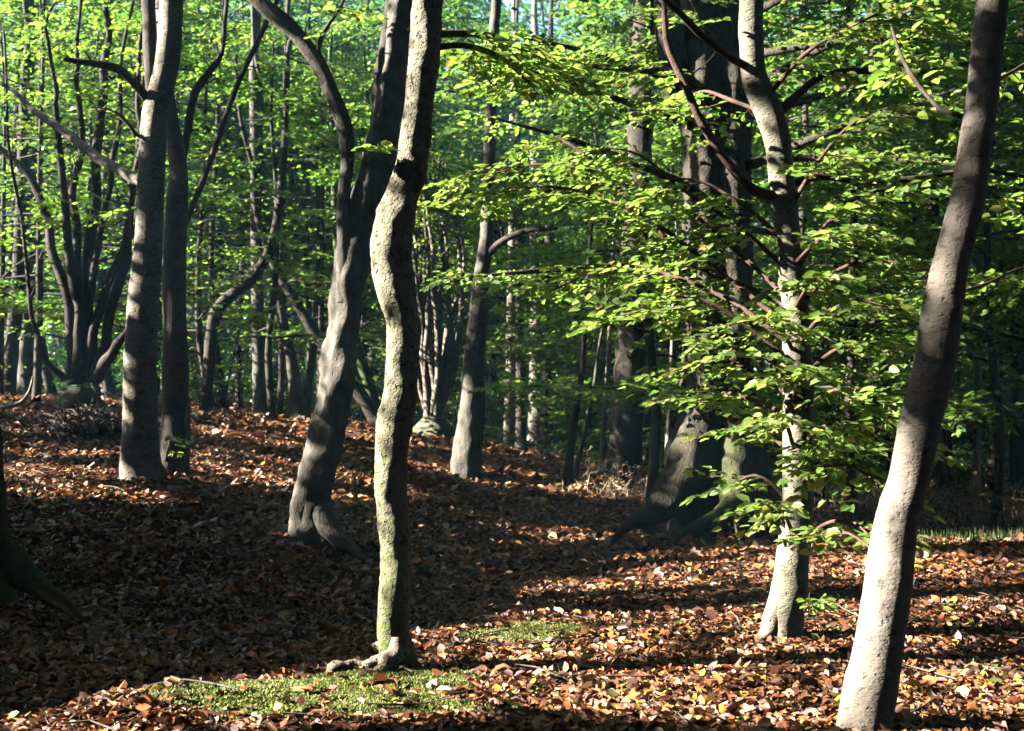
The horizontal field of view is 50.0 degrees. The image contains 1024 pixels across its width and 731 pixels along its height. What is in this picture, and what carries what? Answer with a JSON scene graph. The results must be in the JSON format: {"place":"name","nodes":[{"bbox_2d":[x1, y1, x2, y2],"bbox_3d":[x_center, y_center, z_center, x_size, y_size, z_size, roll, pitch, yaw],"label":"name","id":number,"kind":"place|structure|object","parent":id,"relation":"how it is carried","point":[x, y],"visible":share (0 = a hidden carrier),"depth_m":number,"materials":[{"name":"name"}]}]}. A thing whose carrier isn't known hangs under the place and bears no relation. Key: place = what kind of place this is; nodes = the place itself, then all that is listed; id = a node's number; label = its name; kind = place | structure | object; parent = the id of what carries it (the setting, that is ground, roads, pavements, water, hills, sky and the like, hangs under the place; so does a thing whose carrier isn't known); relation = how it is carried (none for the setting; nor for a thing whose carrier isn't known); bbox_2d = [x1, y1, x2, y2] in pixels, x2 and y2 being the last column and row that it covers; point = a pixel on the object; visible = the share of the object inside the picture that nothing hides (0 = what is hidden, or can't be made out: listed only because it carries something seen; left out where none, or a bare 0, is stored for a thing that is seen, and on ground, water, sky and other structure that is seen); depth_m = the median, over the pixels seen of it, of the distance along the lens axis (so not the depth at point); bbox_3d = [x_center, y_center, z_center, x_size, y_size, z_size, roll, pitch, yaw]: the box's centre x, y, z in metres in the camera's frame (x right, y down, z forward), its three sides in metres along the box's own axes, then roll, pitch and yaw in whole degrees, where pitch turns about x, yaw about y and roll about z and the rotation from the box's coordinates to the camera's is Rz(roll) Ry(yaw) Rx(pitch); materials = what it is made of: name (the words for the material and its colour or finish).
{"place":"outdoors","nodes":[
{"label":"outdoors","id":0,"kind":"place"},
{"bbox_2d":[2,0,909,380],"label":"sky","id":1,"kind":"structure","parent":0,"point":[529,2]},
{"bbox_2d":[0,384,1023,730],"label":"ground","id":2,"kind":"structure","parent":0,"point":[412,454],"depth_m":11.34,"materials":[{"name":"brown plant"}]},
{"bbox_2d":[4,0,33,394],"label":"dark trunk tree","id":3,"kind":"object","parent":2,"relation":"on","point":[11,349],"visible":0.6,"depth_m":21.97,"materials":[{"name":"grey plant"}]},
{"bbox_2d":[16,0,36,394],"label":"grey trunk tree","id":4,"kind":"object","parent":2,"relation":"on","point":[26,359],"visible":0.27,"depth_m":22.92,"materials":[{"name":"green plant"}]},
{"bbox_2d":[0,0,84,331],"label":"leafy tree","id":5,"kind":"object","parent":2,"relation":"on","point":[2,19],"visible":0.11,"depth_m":26.93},
{"bbox_2d":[0,425,88,624],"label":"beech tree","id":6,"kind":"object","parent":2,"relation":"on","point":[20,570],"visible":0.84,"depth_m":7.44,"materials":[{"name":"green plant"}]},
{"bbox_2d":[0,15,111,388],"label":"leafy tree","id":7,"kind":"object","parent":2,"relation":"on","point":[18,75],"visible":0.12,"depth_m":24.58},
{"bbox_2d":[0,20,125,394],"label":"leafy tree","id":8,"kind":"object","parent":2,"relation":"on","point":[4,182],"visible":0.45,"depth_m":21.55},
{"bbox_2d":[17,397,122,437],"bbox_3d":[-6.029,0.870,15.521,1.928,0.858,1.494,0,-1,0],"label":"brush heap","id":9,"kind":"object","parent":2,"relation":"on","point":[88,420],"visible":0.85,"depth_m":15.31,"materials":[{"name":"grey plant"}]},
{"bbox_2d":[0,0,140,396],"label":"leafy tree","id":10,"kind":"object","parent":2,"relation":"on","point":[47,376],"visible":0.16,"depth_m":23.39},
{"bbox_2d":[0,0,161,397],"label":"leafy tree","id":11,"kind":"object","parent":2,"relation":"on","point":[37,375],"visible":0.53,"depth_m":20.54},
{"bbox_2d":[0,0,183,483],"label":"beech tree","id":12,"kind":"object","parent":2,"relation":"on","point":[140,455],"visible":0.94,"depth_m":11.92,"materials":[{"name":"grey plant"}]},
{"bbox_2d":[5,65,193,387],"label":"leafy tree","id":13,"kind":"object","parent":2,"relation":"on","point":[122,154],"visible":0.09,"depth_m":24.52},
{"bbox_2d":[0,27,203,396],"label":"leafy tree","id":14,"kind":"object","parent":2,"relation":"on","point":[96,389],"visible":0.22,"depth_m":22.32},
{"bbox_2d":[0,0,207,386],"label":"leafy tree","id":15,"kind":"object","parent":2,"relation":"on","point":[4,11],"visible":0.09,"depth_m":26.02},
{"bbox_2d":[6,0,215,394],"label":"leafy tree","id":16,"kind":"object","parent":2,"relation":"on","point":[117,197],"visible":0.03,"depth_m":26.43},
{"bbox_2d":[0,0,237,398],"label":"leafy tree","id":17,"kind":"object","parent":2,"relation":"on","point":[107,384],"visible":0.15,"depth_m":23.03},
{"bbox_2d":[0,0,269,318],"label":"leafy tree","id":18,"kind":"object","parent":2,"relation":"on","point":[205,303],"visible":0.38,"depth_m":18.89,"materials":[{"name":"plant"}]},
{"bbox_2d":[2,0,282,207],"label":"leafy tree","id":19,"kind":"object","parent":2,"relation":"on","point":[183,69],"visible":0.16,"depth_m":24.50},
{"bbox_2d":[0,0,296,410],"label":"coppiced tree","id":20,"kind":"object","parent":2,"relation":"on","point":[87,362],"visible":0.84,"depth_m":17.54,"materials":[{"name":"green plant"}]},
{"bbox_2d":[6,0,310,344],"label":"leafy tree","id":21,"kind":"object","parent":2,"relation":"on","point":[116,319],"visible":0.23,"depth_m":22.18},
{"bbox_2d":[57,102,268,341],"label":"leafy tree","id":22,"kind":"object","parent":2,"relation":"on","point":[197,145],"visible":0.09,"depth_m":24.18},
{"bbox_2d":[58,0,270,395],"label":"leafy tree","id":23,"kind":"object","parent":2,"relation":"on","point":[221,224],"visible":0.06,"depth_m":25.84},
{"bbox_2d":[112,317,228,400],"bbox_3d":[-7.443,-0.005,23.897,2.767,2.126,3.198,0,-1,-9],"label":"shrub","id":24,"kind":"object","parent":2,"relation":"on","point":[194,383],"visible":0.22,"depth_m":23.72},
{"bbox_2d":[39,20,327,408],"bbox_3d":[-5.760,-2.832,21.080,4.396,7.854,4.980,0,-2,18],"label":"leafy tree","id":25,"kind":"object","parent":2,"relation":"on","point":[199,314],"visible":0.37,"depth_m":21.33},
{"bbox_2d":[54,0,328,407],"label":"leafy tree","id":26,"kind":"object","parent":2,"relation":"on","point":[211,227],"visible":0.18,"depth_m":23.86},
{"bbox_2d":[156,0,243,476],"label":"beech tree","id":27,"kind":"object","parent":2,"relation":"on","point":[175,385],"visible":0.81,"depth_m":12.62,"materials":[{"name":"grey plant"}]},
{"bbox_2d":[84,0,325,403],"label":"leafy tree","id":28,"kind":"object","parent":2,"relation":"on","point":[222,232],"visible":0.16,"depth_m":25.71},
{"bbox_2d":[187,291,286,414],"bbox_3d":[-6.052,-0.196,23.480,2.500,2.898,2.382,1,-2,-22],"label":"shrub","id":29,"kind":"object","parent":2,"relation":"on","point":[237,383],"visible":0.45,"depth_m":23.40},
{"bbox_2d":[198,0,292,413],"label":"crooked tree","id":30,"kind":"object","parent":2,"relation":"on","point":[230,295],"visible":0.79,"depth_m":19.48,"materials":[{"name":"grey plant"}]},
{"bbox_2d":[180,44,332,407],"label":"leafy tree","id":31,"kind":"object","parent":2,"relation":"on","point":[238,396],"visible":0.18,"depth_m":24.95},
{"bbox_2d":[128,26,386,420],"bbox_3d":[-4.227,-2.375,19.549,4.555,7.046,4.390,0,-1,-4],"label":"leafy tree","id":32,"kind":"object","parent":2,"relation":"on","point":[271,400],"visible":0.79,"depth_m":19.40,"materials":[{"name":"plant"}]},
{"bbox_2d":[249,8,267,416],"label":"grey trunk tree","id":33,"kind":"object","parent":2,"relation":"on","point":[259,404],"visible":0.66,"depth_m":20.96,"materials":[{"name":"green plant"}]},
{"bbox_2d":[162,2,382,394],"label":"leafy tree","id":34,"kind":"object","parent":2,"relation":"on","point":[191,221],"visible":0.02,"depth_m":31.15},
{"bbox_2d":[251,5,310,420],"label":"leaning tree","id":35,"kind":"object","parent":2,"relation":"on","point":[297,404],"visible":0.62,"depth_m":20.95,"materials":[{"name":"grey plant"}]},
{"bbox_2d":[277,0,289,414],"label":"sapling","id":36,"kind":"object","parent":2,"relation":"on","point":[281,380],"visible":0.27,"depth_m":21.97,"materials":[{"name":"brown plant"}]},
{"bbox_2d":[186,0,381,409],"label":"leafy tree","id":37,"kind":"object","parent":2,"relation":"on","point":[294,74],"visible":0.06,"depth_m":27.27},
{"bbox_2d":[161,27,434,389],"bbox_3d":[-5.142,-3.408,26.015,5.937,9.400,5.260,1,-2,-24],"label":"leafy tree","id":38,"kind":"object","parent":2,"relation":"on","point":[275,362],"visible":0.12,"depth_m":25.29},
{"bbox_2d":[202,35,398,413],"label":"leafy tree","id":39,"kind":"object","parent":2,"relation":"on","point":[305,239],"visible":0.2,"depth_m":24.01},
{"bbox_2d":[234,52,377,426],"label":"leaning tree","id":40,"kind":"object","parent":2,"relation":"on","point":[364,400],"visible":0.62,"depth_m":20.47,"materials":[{"name":"grey plant"}]},
{"bbox_2d":[195,0,455,409],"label":"leafy tree","id":41,"kind":"object","parent":2,"relation":"on","point":[308,384],"visible":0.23,"depth_m":23.38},
{"bbox_2d":[248,0,412,558],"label":"beech tree","id":42,"kind":"object","parent":2,"relation":"on","point":[312,513],"visible":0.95,"depth_m":9.90,"materials":[{"name":"grey plant"}]},
{"bbox_2d":[212,41,462,392],"bbox_3d":[-3.614,-2.457,21.498,4.519,7.390,4.343,-1,-2,26],"label":"leafy tree","id":43,"kind":"object","parent":2,"relation":"on","point":[320,317],"visible":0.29,"depth_m":21.51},
{"bbox_2d":[225,25,449,419],"bbox_3d":[-3.665,-2.810,24.312,5.602,8.740,4.920,-1,-2,39],"label":"leafy tree","id":44,"kind":"object","parent":2,"relation":"on","point":[376,363],"visible":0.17,"depth_m":24.29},
{"bbox_2d":[111,619,594,722],"bbox_3d":[-0.365,1.657,6.060,1.535,0.165,3.271,-1,-2,41],"label":"moss","id":45,"kind":"object","parent":2,"relation":"on","point":[344,692],"visible":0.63,"depth_m":5.47,"materials":[{"name":"plant"}]},
{"bbox_2d":[328,29,380,409],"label":"leaning tree","id":46,"kind":"object","parent":2,"relation":"on","point":[365,375],"visible":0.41,"depth_m":21.97,"materials":[{"name":"grey plant"}]},
{"bbox_2d":[272,76,469,418],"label":"leafy tree","id":47,"kind":"object","parent":2,"relation":"on","point":[301,227],"visible":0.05,"depth_m":24.75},
{"bbox_2d":[272,0,476,392],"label":"leafy tree","id":48,"kind":"object","parent":2,"relation":"on","point":[380,5],"visible":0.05,"depth_m":29.26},
{"bbox_2d":[271,10,500,414],"bbox_3d":[-3.339,-3.643,26.665,6.179,10.603,6.496,1,-2,-43],"label":"leafy tree","id":49,"kind":"object","parent":2,"relation":"on","point":[346,56],"visible":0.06,"depth_m":26.17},
{"bbox_2d":[289,0,503,384],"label":"leafy tree","id":50,"kind":"object","parent":2,"relation":"on","point":[433,142],"visible":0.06,"depth_m":26.89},
{"bbox_2d":[300,0,507,359],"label":"leafy tree","id":51,"kind":"object","parent":2,"relation":"on","point":[476,213],"visible":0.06,"depth_m":32.86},
{"bbox_2d":[353,126,501,438],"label":"coppiced tree","id":52,"kind":"object","parent":2,"relation":"on","point":[436,377],"visible":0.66,"depth_m":20.34,"materials":[{"name":"green wood"}]},
{"bbox_2d":[294,0,573,369],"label":"leafy tree","id":53,"kind":"object","parent":2,"relation":"on","point":[449,137],"visible":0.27,"depth_m":22.64,"materials":[{"name":"plant"}]},
{"bbox_2d":[290,0,604,412],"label":"leafy tree","id":54,"kind":"object","parent":2,"relation":"on","point":[502,107],"visible":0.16,"depth_m":27.24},
{"bbox_2d":[414,355,518,442],"bbox_3d":[-1.220,0.861,24.007,2.558,2.476,2.500,0,-1,10],"label":"shrub","id":55,"kind":"object","parent":2,"relation":"on","point":[455,401],"visible":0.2,"depth_m":23.95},
{"bbox_2d":[377,24,560,361],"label":"leafy tree","id":56,"kind":"object","parent":2,"relation":"on","point":[504,29],"visible":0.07,"depth_m":36.61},
{"bbox_2d":[327,0,626,675],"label":"beech tree","id":57,"kind":"object","parent":2,"relation":"on","point":[391,244],"visible":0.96,"depth_m":6.14,"materials":[{"name":"grey plant"}]},
{"bbox_2d":[446,354,541,450],"bbox_3d":[-0.669,1.109,27.041,2.558,2.883,2.500,-1,-2,30],"label":"shrub","id":58,"kind":"object","parent":2,"relation":"on","point":[512,417],"visible":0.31,"depth_m":26.87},
{"bbox_2d":[437,111,564,424],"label":"leafy tree","id":59,"kind":"object","parent":2,"relation":"on","point":[496,238],"visible":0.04,"depth_m":37.60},
{"bbox_2d":[450,0,561,480],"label":"beech tree","id":60,"kind":"object","parent":2,"relation":"on","point":[466,459],"visible":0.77,"depth_m":16.88,"materials":[{"name":"grey plant"}]},
{"bbox_2d":[0,0,1013,397],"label":"woodland","id":61,"kind":"object","parent":2,"relation":"on","point":[526,8],"depth_m":52.35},
{"bbox_2d":[503,0,516,447],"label":"pale trunk tree","id":62,"kind":"object","parent":2,"relation":"on","point":[511,298],"visible":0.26,"depth_m":30.94,"materials":[{"name":"grey wood"}]},
{"bbox_2d":[0,376,1023,730],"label":"fallen twigs","id":63,"kind":"object","parent":2,"relation":"on","point":[492,632],"depth_m":6.80,"materials":[{"name":"wood"}]},
{"bbox_2d":[514,0,527,451],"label":"dark trunk tree","id":64,"kind":"object","parent":2,"relation":"on","point":[521,429],"visible":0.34,"depth_m":29.95,"materials":[{"name":"grey plant"}]},
{"bbox_2d":[436,37,620,379],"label":"leafy tree","id":65,"kind":"object","parent":2,"relation":"on","point":[475,155],"visible":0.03,"depth_m":36.57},
{"bbox_2d":[527,0,542,445],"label":"pale trunk tree","id":66,"kind":"object","parent":2,"relation":"on","point":[535,30],"visible":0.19,"depth_m":32.53,"materials":[{"name":"grey wood"}]},
{"bbox_2d":[466,0,613,327],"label":"leafy tree","id":67,"kind":"object","parent":2,"relation":"on","point":[542,14],"visible":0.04,"depth_m":52.39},
{"bbox_2d":[540,0,556,456],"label":"dark trunk tree","id":68,"kind":"object","parent":2,"relation":"on","point":[549,118],"visible":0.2,"depth_m":28.92,"materials":[{"name":"brown plant"}]},
{"bbox_2d":[521,360,612,457],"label":"shrub","id":69,"kind":"object","parent":2,"relation":"on","point":[554,416],"visible":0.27,"depth_m":27.89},
{"bbox_2d":[539,418,608,463],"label":"shrub","id":70,"kind":"object","parent":2,"relation":"on","point":[563,433],"visible":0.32,"depth_m":24.40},
{"bbox_2d":[508,447,648,513],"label":"verge grass","id":71,"kind":"structure","parent":2,"relation":"on","point":[613,487],"depth_m":16.94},
{"bbox_2d":[486,159,676,457],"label":"leafy tree","id":72,"kind":"object","parent":2,"relation":"on","point":[502,360],"visible":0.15,"depth_m":25.82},
{"bbox_2d":[486,83,676,445],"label":"leafy tree","id":73,"kind":"object","parent":2,"relation":"on","point":[533,314],"visible":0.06,"depth_m":29.99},
{"bbox_2d":[563,110,600,486],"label":"sapling","id":74,"kind":"object","parent":2,"relation":"on","point":[568,466],"visible":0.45,"depth_m":16.95,"materials":[{"name":"grey plant"}]},
{"bbox_2d":[551,368,613,464],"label":"shrub","id":75,"kind":"object","parent":2,"relation":"on","point":[596,429],"visible":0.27,"depth_m":23.57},
{"bbox_2d":[491,0,682,409],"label":"leafy tree","id":76,"kind":"object","parent":2,"relation":"on","point":[511,328],"visible":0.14,"depth_m":25.07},
{"bbox_2d":[494,5,683,375],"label":"leafy tree","id":77,"kind":"object","parent":2,"relation":"on","point":[535,245],"visible":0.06,"depth_m":27.32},
{"bbox_2d":[572,205,608,481],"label":"sapling","id":78,"kind":"object","parent":2,"relation":"on","point":[581,448],"visible":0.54,"depth_m":17.26,"materials":[{"name":"grey plant"}]},
{"bbox_2d":[521,9,681,384],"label":"leafy tree","id":79,"kind":"object","parent":2,"relation":"on","point":[580,138],"visible":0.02,"depth_m":31.32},
{"bbox_2d":[599,152,619,466],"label":"sapling","id":80,"kind":"object","parent":2,"relation":"on","point":[604,414],"visible":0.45,"depth_m":19.97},
{"bbox_2d":[600,0,654,480],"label":"beech tree","id":81,"kind":"object","parent":2,"relation":"on","point":[625,436],"visible":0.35,"depth_m":18.80,"materials":[{"name":"grey plant"}]},
{"bbox_2d":[497,108,764,459],"bbox_3d":[2.342,-1.542,22.751,5.291,7.868,4.775,0,-1,-4],"label":"leafy tree","id":82,"kind":"object","parent":2,"relation":"on","point":[571,370],"visible":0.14,"depth_m":22.60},
{"bbox_2d":[524,0,769,468],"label":"leafy tree","id":83,"kind":"object","parent":2,"relation":"on","point":[628,3],"visible":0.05,"depth_m":30.30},
{"bbox_2d":[525,130,772,477],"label":"leafy tree","id":84,"kind":"object","parent":2,"relation":"on","point":[575,239],"visible":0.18,"depth_m":20.41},
{"bbox_2d":[459,0,849,500],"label":"leafy tree","id":85,"kind":"object","parent":2,"relation":"on","point":[653,391],"visible":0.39,"depth_m":14.49,"materials":[{"name":"plant"}]},
{"bbox_2d":[559,81,777,430],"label":"leafy tree","id":86,"kind":"object","parent":2,"relation":"on","point":[671,170],"visible":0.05,"depth_m":20.91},
{"bbox_2d":[417,0,1023,642],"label":"beech tree","id":87,"kind":"object","parent":2,"relation":"on","point":[795,378],"visible":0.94,"depth_m":6.95,"materials":[{"name":"green plant"}]},
{"bbox_2d":[419,0,1023,545],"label":"beech tree","id":88,"kind":"object","parent":2,"relation":"on","point":[703,64],"visible":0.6,"depth_m":11.98,"materials":[{"name":"green plant"}]},
{"bbox_2d":[667,1,923,484],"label":"leafy tree","id":89,"kind":"object","parent":2,"relation":"on","point":[764,260],"depth_m":24.49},
{"bbox_2d":[592,0,1007,508],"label":"leafy tree","id":90,"kind":"object","parent":2,"relation":"on","point":[805,117],"visible":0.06,"depth_m":16.71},
{"bbox_2d":[632,466,1023,531],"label":"dry grass","id":91,"kind":"structure","parent":2,"relation":"on","point":[958,514],"depth_m":14.04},
{"bbox_2d":[676,41,982,458],"bbox_3d":[5.397,-1.766,19.978,5.098,8.797,4.846,1,-2,-36],"label":"leafy tree","id":92,"kind":"object","parent":2,"relation":"on","point":[772,245],"visible":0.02,"depth_m":19.87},
{"bbox_2d":[771,361,894,512],"bbox_3d":[4.816,1.224,16.852,2.500,2.562,2.558,0,-1,-1],"label":"shrub","id":93,"kind":"object","parent":2,"relation":"on","point":[863,463],"visible":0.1,"depth_m":16.56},
{"bbox_2d":[774,408,894,504],"bbox_3d":[5.604,1.599,18.107,2.490,1.894,2.878,0,-1,12],"label":"shrub","id":94,"kind":"object","parent":2,"relation":"on","point":[867,460],"visible":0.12,"depth_m":17.50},
{"bbox_2d":[721,0,1023,527],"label":"leafy tree","id":95,"kind":"object","parent":2,"relation":"on","point":[851,355],"visible":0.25,"depth_m":13.53,"materials":[{"name":"plant"}]},
{"bbox_2d":[751,0,1019,501],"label":"leafy tree","id":96,"kind":"object","parent":2,"relation":"on","point":[874,5],"visible":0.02,"depth_m":19.00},
{"bbox_2d":[757,42,1023,489],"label":"leafy tree","id":97,"kind":"object","parent":2,"relation":"on","point":[887,464],"visible":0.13,"depth_m":15.37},
{"bbox_2d":[764,518,1023,542],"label":"green grass","id":98,"kind":"structure","parent":2,"relation":"on","point":[948,533],"depth_m":12.15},
{"bbox_2d":[766,40,1023,512],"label":"leafy tree","id":99,"kind":"object","parent":2,"relation":"on","point":[938,476],"visible":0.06,"depth_m":16.38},
{"bbox_2d":[777,0,1023,518],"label":"leafy tree","id":100,"kind":"object","parent":2,"relation":"on","point":[948,473],"visible":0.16,"depth_m":15.17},
{"bbox_2d":[790,0,1023,730],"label":"beech tree","id":101,"kind":"object","parent":2,"relation":"on","point":[870,692],"visible":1,"depth_m":5.04,"materials":[{"name":"grey plant"}]},
{"bbox_2d":[810,2,1023,527],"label":"leafy tree","id":102,"kind":"object","parent":2,"relation":"on","point":[1000,453],"visible":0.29,"depth_m":13.13,"materials":[{"name":"plant"}]},
{"bbox_2d":[815,4,1023,404],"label":"leafy tree","id":103,"kind":"object","parent":2,"relation":"on","point":[997,298],"visible":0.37,"depth_m":12.72,"materials":[{"name":"plant"}]},
{"bbox_2d":[859,422,1008,504],"bbox_3d":[6.947,1.671,18.408,2.558,1.728,2.213,-1,-2,22],"label":"shrub","id":104,"kind":"object","parent":2,"relation":"on","point":[967,472],"visible":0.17,"depth_m":18.04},
{"bbox_2d":[858,0,1022,504],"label":"leafy tree","id":105,"kind":"object","parent":2,"relation":"on","point":[990,467],"visible":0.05,"depth_m":17.65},
{"bbox_2d":[901,0,1023,404],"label":"leafy tree","id":106,"kind":"object","parent":2,"relation":"on","point":[961,368],"visible":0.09,"depth_m":16.37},
{"bbox_2d":[929,420,1009,500],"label":"shrub","id":107,"kind":"object","parent":2,"relation":"on","point":[985,437],"visible":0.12,"depth_m":19.41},
{"bbox_2d":[973,230,981,517],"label":"tree trunk","id":108,"kind":"object","parent":2,"relation":"on","point":[977,438],"visible":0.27,"depth_m":15.44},
{"bbox_2d":[1008,0,1023,514],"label":"tree trunk","id":109,"kind":"object","parent":2,"relation":"on","point":[1016,448],"visible":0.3,"depth_m":15.91,"materials":[{"name":"grey plant"}]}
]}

